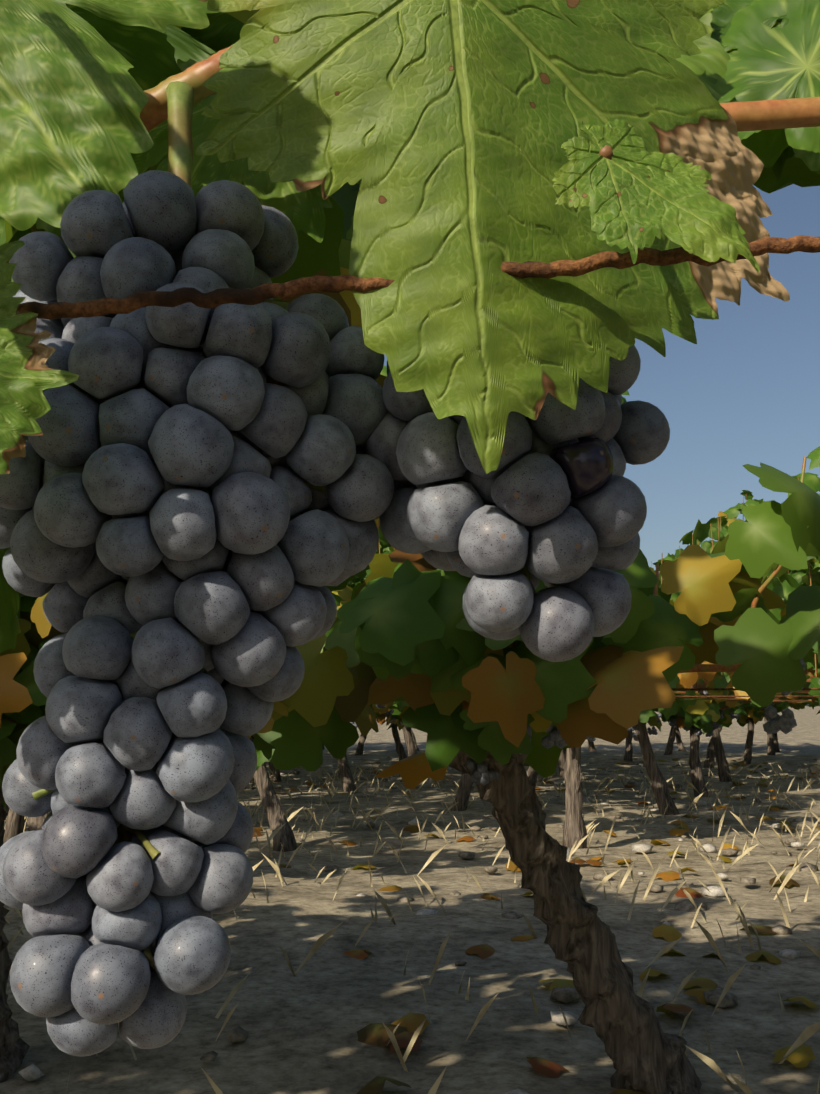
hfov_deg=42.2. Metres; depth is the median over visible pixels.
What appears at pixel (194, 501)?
grape cluster
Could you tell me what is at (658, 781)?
vine row
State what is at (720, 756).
vine row
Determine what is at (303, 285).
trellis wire
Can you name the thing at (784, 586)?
vine
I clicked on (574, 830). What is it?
vine
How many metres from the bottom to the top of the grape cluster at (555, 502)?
0.109 m
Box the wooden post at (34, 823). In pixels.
[26,809,51,830]
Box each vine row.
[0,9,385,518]
[4,365,741,815]
[268,490,789,781]
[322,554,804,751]
[332,495,819,796]
[350,518,818,763]
[355,553,807,754]
[564,501,819,767]
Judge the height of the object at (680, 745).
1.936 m
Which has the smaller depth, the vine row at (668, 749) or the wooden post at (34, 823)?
the wooden post at (34, 823)
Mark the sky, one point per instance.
(748, 390)
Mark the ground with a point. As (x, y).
(316, 1012)
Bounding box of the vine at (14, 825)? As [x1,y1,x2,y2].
[3,808,23,843]
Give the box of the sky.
[384,184,819,705]
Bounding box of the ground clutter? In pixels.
[5,761,819,1093]
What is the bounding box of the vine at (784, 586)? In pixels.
[725,446,819,705]
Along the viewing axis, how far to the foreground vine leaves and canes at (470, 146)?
0.18 m
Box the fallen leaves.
[251,756,819,1093]
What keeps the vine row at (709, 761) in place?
on the ground
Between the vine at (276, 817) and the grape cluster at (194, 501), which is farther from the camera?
the vine at (276, 817)
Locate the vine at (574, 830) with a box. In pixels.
[563,553,697,848]
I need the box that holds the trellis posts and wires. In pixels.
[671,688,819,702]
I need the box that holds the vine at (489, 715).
[247,399,819,1093]
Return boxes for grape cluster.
[0,81,393,1056]
[365,345,669,661]
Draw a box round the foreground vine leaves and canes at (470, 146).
[0,0,819,652]
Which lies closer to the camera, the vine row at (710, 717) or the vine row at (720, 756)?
the vine row at (710, 717)
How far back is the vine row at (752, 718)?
8.12 m
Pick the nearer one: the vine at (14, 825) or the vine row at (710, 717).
the vine at (14, 825)
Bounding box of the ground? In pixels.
[0,706,819,1093]
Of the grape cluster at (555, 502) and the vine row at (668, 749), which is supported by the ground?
the vine row at (668, 749)
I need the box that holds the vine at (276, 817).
[249,518,391,851]
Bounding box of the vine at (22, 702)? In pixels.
[0,278,378,1082]
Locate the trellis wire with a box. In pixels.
[17,235,819,318]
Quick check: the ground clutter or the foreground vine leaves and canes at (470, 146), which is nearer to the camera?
the foreground vine leaves and canes at (470, 146)
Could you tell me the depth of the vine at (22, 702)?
1.25 m

